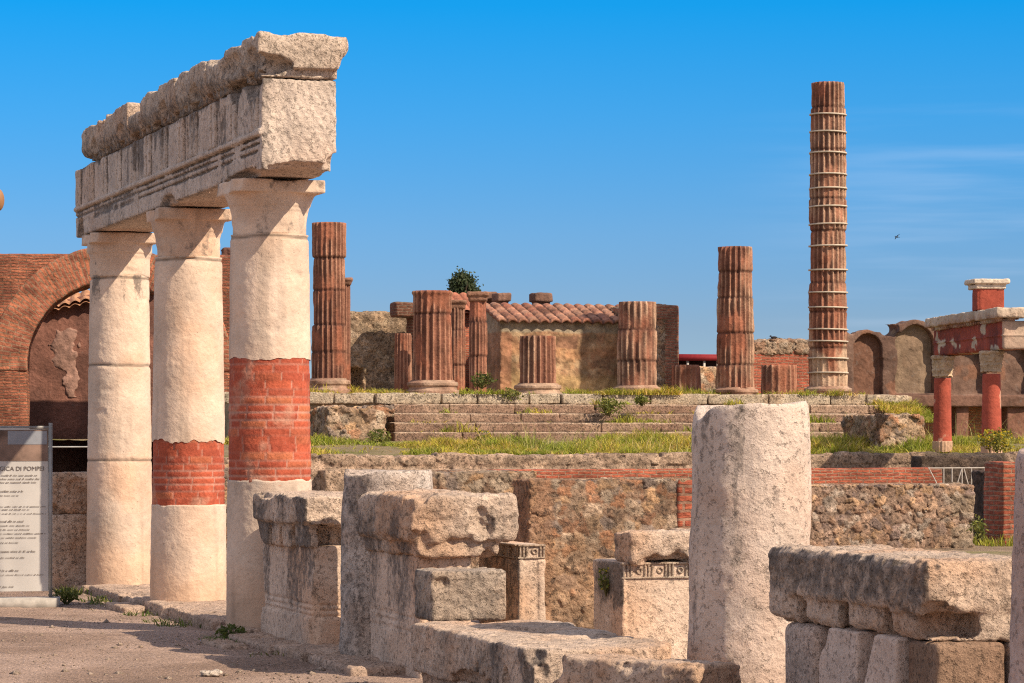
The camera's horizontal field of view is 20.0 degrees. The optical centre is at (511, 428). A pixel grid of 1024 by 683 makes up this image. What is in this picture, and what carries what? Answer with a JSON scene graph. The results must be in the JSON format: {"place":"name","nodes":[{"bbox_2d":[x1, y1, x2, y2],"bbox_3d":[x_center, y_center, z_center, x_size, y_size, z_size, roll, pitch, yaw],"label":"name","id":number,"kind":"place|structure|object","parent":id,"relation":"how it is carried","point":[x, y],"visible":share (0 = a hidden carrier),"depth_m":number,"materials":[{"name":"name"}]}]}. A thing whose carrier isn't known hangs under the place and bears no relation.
{"place":"outdoors","nodes":[
{"label":"outdoors","id":0,"kind":"place"},
{"bbox_2d":[48,472,86,514],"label":"rough block","id":1,"kind":"structure","parent":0,"point":[69,492],"depth_m":30.96,"materials":[{"name":"stone"}]},
{"bbox_2d":[0,589,369,682],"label":"gravel","id":2,"kind":"structure","parent":0,"point":[15,672],"depth_m":21.98,"materials":[{"name":"gravel"}]},
{"bbox_2d":[483,291,496,389],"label":"capped pillar","id":3,"kind":"structure","parent":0,"point":[489,299],"depth_m":95.53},
{"bbox_2d":[0,526,1012,682],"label":"path","id":4,"kind":"structure","parent":0,"point":[78,646],"depth_m":22.05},
{"bbox_2d":[0,190,3,209],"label":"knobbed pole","id":5,"kind":"object","parent":4,"relation":"on","point":[1,199],"visible":1,"depth_m":8.99,"materials":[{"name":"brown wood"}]},
{"bbox_2d":[0,423,59,607],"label":"information banner","id":6,"kind":"object","parent":4,"relation":"on","point":[25,463],"visible":1,"depth_m":27.95,"materials":[{"name":"fabric"}]},
{"bbox_2d":[48,587,82,603],"bbox_3d":[-4.356,1.630,28.280,0.335,0.184,0.307,0,0,-45],"label":"weed shrub","id":7,"kind":"object","parent":4,"relation":"on","point":[65,594],"visible":0.96,"depth_m":28.27,"materials":[{"name":"green plant"}]},
{"bbox_2d":[48,514,86,589],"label":"ornate block","id":8,"kind":"structure","parent":4,"relation":"on","point":[69,537],"depth_m":30.96,"materials":[{"name":"stone"}]},
{"bbox_2d":[52,446,87,447],"bbox_3d":[-7.323,0.997,48.117,0.752,1.426,0.027,0,0,-18],"label":"handrail","id":9,"kind":"object","parent":4,"relation":"on","point":[69,446],"visible":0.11,"depth_m":48.10,"materials":[{"name":"metal"}]},
{"bbox_2d":[72,582,137,592],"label":"stylobate slab","id":10,"kind":"structure","parent":4,"relation":"on","point":[78,585],"depth_m":30.76,"materials":[{"name":"stone"}]},
{"bbox_2d":[81,232,155,584],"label":"column","id":11,"kind":"structure","parent":10,"relation":"on","point":[119,490],"depth_m":30.52,"materials":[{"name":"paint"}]},
{"bbox_2d":[74,31,347,237],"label":"entablature","id":12,"kind":"structure","parent":11,"relation":"on","point":[261,104],"depth_m":24.85,"materials":[{"name":"stone"}]},
{"bbox_2d":[88,584,149,605],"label":"stylobate slab","id":13,"kind":"structure","parent":4,"relation":"on","point":[138,594],"depth_m":29.08,"materials":[{"name":"stone"}]},
{"bbox_2d":[146,207,231,601],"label":"column","id":14,"kind":"structure","parent":13,"relation":"on","point":[188,538],"depth_m":27.14,"materials":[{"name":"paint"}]},
{"bbox_2d":[106,602,145,612],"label":"stylobate slab","id":15,"kind":"structure","parent":4,"relation":"on","point":[123,607],"depth_m":27.14,"materials":[{"name":"stone"}]},
{"bbox_2d":[48,581,283,656],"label":"grass","id":16,"kind":"structure","parent":4,"relation":"on","point":[102,599],"depth_m":25.76,"materials":[{"name":"green plant"}]},
{"bbox_2d":[144,599,225,629],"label":"stylobate slab","id":17,"kind":"structure","parent":4,"relation":"on","point":[210,615],"depth_m":25.96,"materials":[{"name":"stone"}]},
{"bbox_2d":[200,669,222,676],"bbox_3d":[-2.084,1.693,20.102,0.148,0.050,0.122,0,0,-20],"label":"pale chip","id":18,"kind":"object","parent":4,"relation":"on","point":[215,672],"visible":1,"depth_m":20.07,"materials":[{"name":"stone"}]},
{"bbox_2d":[214,623,247,638],"bbox_3d":[-2.287,1.664,23.600,0.280,0.172,0.272,0,0,0],"label":"weed shrub","id":19,"kind":"object","parent":4,"relation":"on","point":[222,631],"visible":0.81,"depth_m":23.56,"materials":[{"name":"green plant"}]},
{"bbox_2d":[261,542,340,644],"bbox_3d":[-1.535,1.315,22.958,0.547,0.858,1.687,0,0,-18],"label":"parapet pedestal","id":20,"kind":"object","parent":4,"relation":"on","point":[302,602],"visible":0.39,"depth_m":22.39,"materials":[{"name":"stone"}]},
{"bbox_2d":[252,490,342,547],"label":"cap slab","id":21,"kind":"structure","parent":20,"relation":"on","point":[307,519],"depth_m":22.40,"materials":[{"name":"stone"}]},
{"bbox_2d":[370,551,470,678],"bbox_3d":[-0.656,1.305,20.532,0.390,0.878,1.287,0,0,-18],"label":"streaked pedestal","id":22,"kind":"object","parent":4,"relation":"on","point":[393,618],"visible":0.39,"depth_m":20.43,"materials":[{"name":"stone"}]},
{"bbox_2d":[356,488,518,558],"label":"rough cap slab","id":23,"kind":"structure","parent":22,"relation":"on","point":[433,523],"depth_m":19.91,"materials":[{"name":"stone"}]},
{"bbox_2d":[421,673,469,682],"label":"slab footing","id":24,"kind":"object","parent":4,"relation":"on","point":[427,678],"visible":0.06,"depth_m":17.90,"materials":[{"name":"stone"}]},
{"bbox_2d":[411,620,671,682],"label":"slab","id":25,"kind":"structure","parent":24,"relation":"on","point":[522,651],"depth_m":16.97,"materials":[{"name":"stone"}]},
{"bbox_2d":[414,567,505,621],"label":"tufa block","id":26,"kind":"structure","parent":25,"relation":"on","point":[457,594],"depth_m":18.64,"materials":[{"name":"stone"}]},
{"bbox_2d":[479,541,545,622],"bbox_3d":[-0.004,1.276,20.773,0.217,0.935,0.937,0,0,-18],"label":"carved orthostat","id":27,"kind":"object","parent":4,"relation":"on","point":[522,565],"visible":0.49,"depth_m":20.36,"materials":[{"name":"stone"}]},
{"bbox_2d":[593,558,688,658],"bbox_3d":[0.915,1.320,19.863,0.568,0.849,0.588,0,0,-18],"label":"carved orthostat","id":28,"kind":"object","parent":4,"relation":"on","point":[648,600],"visible":0.69,"depth_m":19.61,"materials":[{"name":"stone"}]},
{"bbox_2d":[597,567,609,595],"bbox_3d":[0.643,1.039,19.758,0.125,0.205,0.143,0,0,0],"label":"weed shrub","id":29,"kind":"object","parent":28,"relation":"on","point":[605,585],"visible":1,"depth_m":19.74,"materials":[{"name":"green plant"}]},
{"bbox_2d":[614,528,690,565],"bbox_3d":[1.094,0.799,19.775,0.782,0.251,0.445,0,0,-18],"label":"stone block","id":30,"kind":"object","parent":28,"relation":"on","point":[636,547],"visible":0.62,"depth_m":19.54,"materials":[{"name":"stone"}]},
{"bbox_2d":[687,401,811,682],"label":"white column stump","id":31,"kind":"object","parent":4,"relation":"on","point":[751,488],"visible":0.8,"depth_m":16.69,"materials":[{"name":"beige stone"}]},
{"bbox_2d":[785,622,831,682],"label":"support stone","id":32,"kind":"object","parent":4,"relation":"on","point":[805,642],"visible":0.45,"depth_m":14.98,"materials":[{"name":"stone"}]},
{"bbox_2d":[768,544,1011,641],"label":"notched cornice slab","id":33,"kind":"structure","parent":32,"relation":"on","point":[930,595],"depth_m":14.00,"materials":[{"name":"stone"}]},
{"bbox_2d":[819,627,883,682],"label":"support stone","id":34,"kind":"object","parent":4,"relation":"on","point":[845,655],"visible":0.42,"depth_m":14.51,"materials":[{"name":"stone"}]},
{"bbox_2d":[865,634,916,682],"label":"support stone","id":35,"kind":"object","parent":4,"relation":"on","point":[889,660],"visible":0.44,"depth_m":14.00,"materials":[{"name":"stone"}]},
{"bbox_2d":[909,640,1004,682],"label":"support stone","id":36,"kind":"object","parent":4,"relation":"on","point":[955,661],"visible":0.89,"depth_m":13.67,"materials":[{"name":"stone"}]},
{"bbox_2d":[966,514,988,541],"bbox_3d":[6.611,1.411,41.201,0.332,0.402,0.312,0,0,0],"label":"weed shrub","id":37,"kind":"object","parent":4,"relation":"on","point":[978,527],"visible":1,"depth_m":41.17,"materials":[{"name":"green plant"}]},
{"bbox_2d":[971,470,984,536],"bbox_3d":[7.397,1.202,44.858,0.449,1.136,0.432,0,0,-18],"label":"dark doorway wall","id":38,"kind":"structure","parent":4,"relation":"on","point":[978,477],"depth_m":44.78,"materials":[{"name":"stone"}]},
{"bbox_2d":[995,641,1009,682],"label":"support stone","id":39,"kind":"object","parent":4,"relation":"on","point":[1006,645],"visible":0.14,"depth_m":13.77,"materials":[{"name":"stone"}]},
{"bbox_2d":[0,0,1023,377],"label":"sky","id":40,"kind":"structure","parent":0,"point":[593,152],"materials":[{"name":"blue"}]},
{"bbox_2d":[52,438,1023,456],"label":"terrace","id":41,"kind":"structure","parent":0,"point":[395,451],"depth_m":76.75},
{"bbox_2d":[310,404,394,441],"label":"flank wall","id":42,"kind":"structure","parent":41,"relation":"on","point":[355,422],"depth_m":81.34,"materials":[{"name":"stone"}]},
{"bbox_2d":[365,428,391,442],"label":"weed shrub","id":43,"kind":"object","parent":41,"relation":"on","point":[380,438],"visible":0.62,"depth_m":79.41,"materials":[{"name":"green plant"}]},
{"bbox_2d":[224,432,551,454],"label":"grass","id":44,"kind":"structure","parent":41,"relation":"on","point":[438,445],"depth_m":76.93,"materials":[{"name":"green plant"}]},
{"bbox_2d":[475,430,490,441],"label":"weed shrub","id":45,"kind":"object","parent":41,"relation":"on","point":[483,435],"visible":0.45,"depth_m":79.91,"materials":[{"name":"green plant"}]},
{"bbox_2d":[224,392,911,440],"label":"temple podium","id":46,"kind":"object","parent":41,"relation":"on","point":[495,414],"visible":0.34,"depth_m":84.19,"materials":[{"name":"stone"}]},
{"bbox_2d":[309,222,350,393],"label":"temple column","id":47,"kind":"structure","parent":46,"relation":"on","point":[329,354],"depth_m":83.71,"materials":[{"name":"stone"}]},
{"bbox_2d":[344,277,352,388],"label":"temple column","id":48,"kind":"structure","parent":46,"relation":"on","point":[348,283],"depth_m":92.87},
{"bbox_2d":[350,311,406,392],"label":"back wall","id":49,"kind":"structure","parent":46,"relation":"on","point":[372,348],"depth_m":98.41,"materials":[{"name":"stone"}]},
{"bbox_2d":[390,302,413,363],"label":"cella wall","id":50,"kind":"structure","parent":46,"relation":"on","point":[401,309],"depth_m":97.09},
{"bbox_2d":[394,333,411,391],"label":"temple column","id":51,"kind":"structure","parent":46,"relation":"on","point":[402,364],"depth_m":93.28,"materials":[{"name":"stone"}]},
{"bbox_2d":[406,290,458,393],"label":"temple column","id":52,"kind":"structure","parent":46,"relation":"on","point":[432,364],"depth_m":84.43,"materials":[{"name":"stone"}]},
{"bbox_2d":[450,300,466,389],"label":"temple column","id":53,"kind":"structure","parent":46,"relation":"on","point":[457,314],"depth_m":91.78,"materials":[{"name":"stone"}]},
{"bbox_2d":[452,292,469,390],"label":"column","id":54,"kind":"structure","parent":46,"relation":"on","point":[460,296],"depth_m":96.81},
{"bbox_2d":[466,291,488,391],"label":"temple column","id":55,"kind":"structure","parent":46,"relation":"on","point":[477,300],"depth_m":90.27,"materials":[{"name":"stone"}]},
{"bbox_2d":[470,371,497,388],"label":"weed shrub","id":56,"kind":"object","parent":46,"relation":"on","point":[482,381],"visible":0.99,"depth_m":89.55,"materials":[{"name":"green plant"}]},
{"bbox_2d":[492,293,510,303],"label":"capped pillar","id":57,"kind":"structure","parent":46,"relation":"on","point":[499,298],"depth_m":94.95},
{"bbox_2d":[498,387,525,400],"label":"weed shrub","id":58,"kind":"object","parent":46,"relation":"on","point":[508,389],"visible":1,"depth_m":84.43,"materials":[{"name":"green plant"}]},
{"bbox_2d":[514,335,561,393],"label":"temple column","id":59,"kind":"structure","parent":46,"relation":"on","point":[537,359],"depth_m":85.55,"materials":[{"name":"stone"}]},
{"bbox_2d":[486,302,618,392],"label":"tiled hut","id":60,"kind":"object","parent":46,"relation":"on","point":[586,335],"visible":0.78,"depth_m":93.09,"materials":[{"name":"paint"}]},
{"bbox_2d":[595,397,624,415],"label":"weed shrub","id":61,"kind":"object","parent":46,"relation":"on","point":[608,407],"visible":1,"depth_m":84.12,"materials":[{"name":"green plant"}]},
{"bbox_2d":[613,301,660,391],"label":"temple column","id":62,"kind":"structure","parent":46,"relation":"on","point":[636,349],"depth_m":86.53,"materials":[{"name":"stone"}]},
{"bbox_2d":[413,384,864,395],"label":"grass","id":63,"kind":"structure","parent":46,"relation":"on","point":[644,391],"depth_m":85.70,"materials":[{"name":"green plant"}]},
{"bbox_2d":[632,393,650,405],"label":"weed shrub","id":64,"kind":"object","parent":46,"relation":"on","point":[640,400],"visible":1,"depth_m":84.43,"materials":[{"name":"green plant"}]},
{"bbox_2d":[610,304,678,389],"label":"temple anta","id":65,"kind":"object","parent":46,"relation":"on","point":[667,323],"visible":0.32,"depth_m":92.34,"materials":[{"name":"brick"}]},
{"bbox_2d":[671,365,700,391],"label":"temple column","id":66,"kind":"structure","parent":46,"relation":"on","point":[689,376],"depth_m":91.13,"materials":[{"name":"stone"}]},
{"bbox_2d":[714,246,757,394],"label":"temple column","id":67,"kind":"structure","parent":46,"relation":"on","point":[735,349],"depth_m":87.56,"materials":[{"name":"stone"}]},
{"bbox_2d":[761,365,796,393],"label":"temple column","id":68,"kind":"structure","parent":46,"relation":"on","point":[779,379],"depth_m":91.06,"materials":[{"name":"stone"}]},
{"bbox_2d":[753,338,808,393],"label":"brick ruin","id":69,"kind":"object","parent":46,"relation":"on","point":[781,351],"visible":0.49,"depth_m":104.36,"materials":[{"name":"brick"}]},
{"bbox_2d":[804,81,851,394],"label":"temple column","id":70,"kind":"structure","parent":46,"relation":"on","point":[827,358],"depth_m":88.56,"materials":[{"name":"stone"}]},
{"bbox_2d":[867,398,933,422],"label":"grass","id":71,"kind":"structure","parent":46,"relation":"on","point":[910,407],"depth_m":87.50,"materials":[{"name":"green plant"}]},
{"bbox_2d":[679,354,716,366],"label":"red awning","id":72,"kind":"object","parent":41,"relation":"on","point":[705,360],"visible":0.21,"depth_m":130.45,"materials":[{"name":"fabric"}]},
{"bbox_2d":[700,366,715,392],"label":"rubble wall","id":73,"kind":"structure","parent":41,"relation":"on","point":[708,376],"depth_m":112.25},
{"bbox_2d":[431,414,1023,454],"bbox_3d":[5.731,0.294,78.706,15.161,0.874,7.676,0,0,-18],"label":"grass","id":74,"kind":"structure","parent":41,"relation":"on","point":[820,444],"depth_m":78.44,"materials":[{"name":"green plant"}]},
{"bbox_2d":[841,413,924,448],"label":"flank wall","id":75,"kind":"structure","parent":41,"relation":"on","point":[886,428],"depth_m":80.82,"materials":[{"name":"stone"}]},
{"bbox_2d":[846,320,1023,437],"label":"niched wall","id":76,"kind":"structure","parent":41,"relation":"on","point":[896,359],"depth_m":113.40,"materials":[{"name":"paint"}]},
{"bbox_2d":[931,355,954,451],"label":"red column","id":77,"kind":"structure","parent":41,"relation":"on","point":[942,367],"depth_m":78.29,"materials":[{"name":"paint"}]},
{"bbox_2d":[924,307,1023,355],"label":"portico entablature","id":78,"kind":"structure","parent":77,"relation":"on","point":[976,332],"depth_m":74.75,"materials":[{"name":"red paint"}]},
{"bbox_2d":[964,278,1009,310],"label":"crowning pedestal","id":79,"kind":"object","parent":78,"relation":"on","point":[987,293],"visible":0.95,"depth_m":74.27,"materials":[{"name":"red paint"}]},
{"bbox_2d":[925,433,1023,452],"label":"grass","id":80,"kind":"structure","parent":41,"relation":"on","point":[973,450],"depth_m":79.33,"materials":[{"name":"green plant"}]},
{"bbox_2d":[979,350,1003,452],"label":"red column","id":81,"kind":"structure","parent":41,"relation":"on","point":[990,360],"depth_m":73.29,"materials":[{"name":"paint"}]},
{"bbox_2d":[977,427,1022,452],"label":"weed shrub","id":82,"kind":"object","parent":41,"relation":"on","point":[996,440],"visible":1,"depth_m":72.32,"materials":[{"name":"green plant"}]},
{"bbox_2d":[529,292,552,304],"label":"capped pillar","id":83,"kind":"structure","parent":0,"point":[541,298],"depth_m":95.24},
{"bbox_2d":[421,420,691,431],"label":"grass","id":84,"kind":"structure","parent":0,"point":[462,428],"depth_m":82.55,"materials":[{"name":"green plant"}]},
{"bbox_2d":[309,383,868,394],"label":"grass","id":85,"kind":"structure","parent":0,"point":[577,391],"depth_m":86.23,"materials":[{"name":"green plant"}]},
{"bbox_2d":[410,410,835,422],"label":"grass","id":86,"kind":"structure","parent":0,"point":[650,420],"depth_m":84.61,"materials":[{"name":"green plant"}]},
{"bbox_2d":[552,652,740,682],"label":"fallen slab","id":87,"kind":"object","parent":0,"point":[599,667],"depth_m":15.26,"materials":[{"name":"stone"}]},
{"bbox_2d":[439,406,872,413],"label":"grass","id":88,"kind":"structure","parent":0,"point":[527,410],"depth_m":84.07,"materials":[{"name":"green plant"}]},
{"bbox_2d":[589,397,874,404],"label":"grass","id":89,"kind":"structure","parent":0,"point":[729,402],"depth_m":86.23,"materials":[{"name":"green plant"}]},
{"bbox_2d":[928,467,984,484],"bbox_3d":[9.428,1.254,60.270,1.729,0.912,0.024,0,0,-18],"label":"metal fence","id":90,"kind":"object","parent":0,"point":[961,471],"visible":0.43,"depth_m":60.22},
{"bbox_2d":[911,454,1001,483],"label":"rubble wall","id":91,"kind":"structure","parent":0,"point":[976,460],"depth_m":63.80,"materials":[{"name":"stone"}]},
{"bbox_2d":[973,533,1012,546],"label":"grass","id":92,"kind":"structure","parent":0,"point":[991,543],"depth_m":42.40,"materials":[{"name":"green plant"}]},
{"bbox_2d":[1008,448,1023,682],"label":"edge column","id":93,"kind":"structure","parent":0,"point":[1016,673],"depth_m":12.43,"materials":[{"name":"beige stone"}]},
{"label":"ground","id":94,"kind":"structure","parent":0,"visible":0},
{"bbox_2d":[29,290,153,477],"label":"plastered house","id":95,"kind":"structure","parent":94,"relation":"on","point":[58,369],"depth_m":101.24,"materials":[{"name":"paint"}]},
{"bbox_2d":[0,248,229,425],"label":"brick arch wall","id":96,"kind":"structure","parent":94,"relation":"on","point":[36,290],"depth_m":94.60,"materials":[{"name":"brick"}]},
{"bbox_2d":[221,247,229,254],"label":"masonry lump","id":97,"kind":"object","parent":96,"relation":"on","point":[225,250],"visible":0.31,"depth_m":97.19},
{"bbox_2d":[202,638,247,649],"bbox_3d":[-2.256,1.721,22.830,0.233,0.110,0.772,0,0,-18],"label":"kerb stone","id":98,"kind":"object","parent":94,"relation":"on","point":[225,644],"visible":0.56,"depth_m":22.73,"materials":[{"name":"stone"}]},
{"bbox_2d":[224,464,228,573],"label":"rubble wall","id":99,"kind":"structure","parent":94,"relation":"on","point":[226,473],"depth_m":34.12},
{"bbox_2d":[216,625,260,637],"bbox_3d":[-2.253,1.702,23.808,0.300,0.162,0.457,0,0,-18],"label":"kerb stone","id":100,"kind":"object","parent":94,"relation":"on","point":[251,630],"visible":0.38,"depth_m":23.64,"materials":[{"name":"stone"}]},
{"bbox_2d":[228,631,299,652],"bbox_3d":[-1.883,1.714,22.868,0.441,0.148,1.398,0,0,-18],"label":"kerb stone","id":101,"kind":"object","parent":94,"relation":"on","point":[263,641],"visible":0.45,"depth_m":22.79,"materials":[{"name":"stone"}]},
{"bbox_2d":[217,178,324,630],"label":"column","id":102,"kind":"structure","parent":94,"relation":"on","point":[269,448],"depth_m":24.00,"materials":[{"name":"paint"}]},
{"bbox_2d":[274,643,339,661],"bbox_3d":[-1.406,1.706,21.789,0.596,0.152,0.876,0,0,-18],"label":"kerb stone","id":103,"kind":"object","parent":94,"relation":"on","point":[301,652],"visible":0.39,"depth_m":21.72,"materials":[{"name":"stone"}]},
{"bbox_2d":[307,653,405,675],"bbox_3d":[-1.000,1.712,20.769,0.674,0.152,1.268,0,0,-18],"label":"kerb stone","id":104,"kind":"object","parent":94,"relation":"on","point":[365,665],"visible":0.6,"depth_m":20.41,"materials":[{"name":"stone"}]},
{"bbox_2d":[339,469,432,655],"bbox_3d":[-0.921,1.029,21.499,0.721,1.463,0.738,0,0,0],"label":"column stump","id":105,"kind":"object","parent":94,"relation":"on","point":[355,631],"visible":0.41,"depth_m":21.24,"materials":[{"name":"stone"}]},
{"bbox_2d":[446,266,483,293],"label":"tree","id":106,"kind":"object","parent":94,"relation":"on","point":[459,282],"visible":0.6,"depth_m":149.80,"materials":[{"name":"green plant"}]},
{"bbox_2d":[432,469,536,567],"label":"rubble wall","id":107,"kind":"structure","parent":94,"relation":"on","point":[493,481],"depth_m":35.73,"materials":[{"name":"stone"}]},
{"bbox_2d":[512,477,691,628],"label":"rubble wall","id":108,"kind":"structure","parent":94,"relation":"on","point":[574,525],"depth_m":24.56,"materials":[{"name":"stone"}]},
{"bbox_2d":[677,480,691,528],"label":"brick pier","id":109,"kind":"structure","parent":108,"relation":"in","point":[684,498],"depth_m":24.82,"materials":[{"name":"brick"}]},
{"bbox_2d":[224,451,1017,490],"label":"retaining wall","id":110,"kind":"structure","parent":94,"relation":"on","point":[327,472],"depth_m":72.94,"materials":[{"name":"stone"}]},
{"bbox_2d":[488,467,941,483],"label":"brick band wall","id":111,"kind":"structure","parent":94,"relation":"on","point":[911,475],"depth_m":60.30,"materials":[{"name":"brick"}]},
{"bbox_2d":[810,482,974,548],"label":"rubble wall","id":112,"kind":"structure","parent":94,"relation":"on","point":[919,515],"depth_m":41.38,"materials":[{"name":"stone"}]},
{"bbox_2d":[984,461,1014,545],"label":"gate pier","id":113,"kind":"structure","parent":94,"relation":"on","point":[999,488],"depth_m":42.62,"materials":[{"name":"brick"}]}
]}

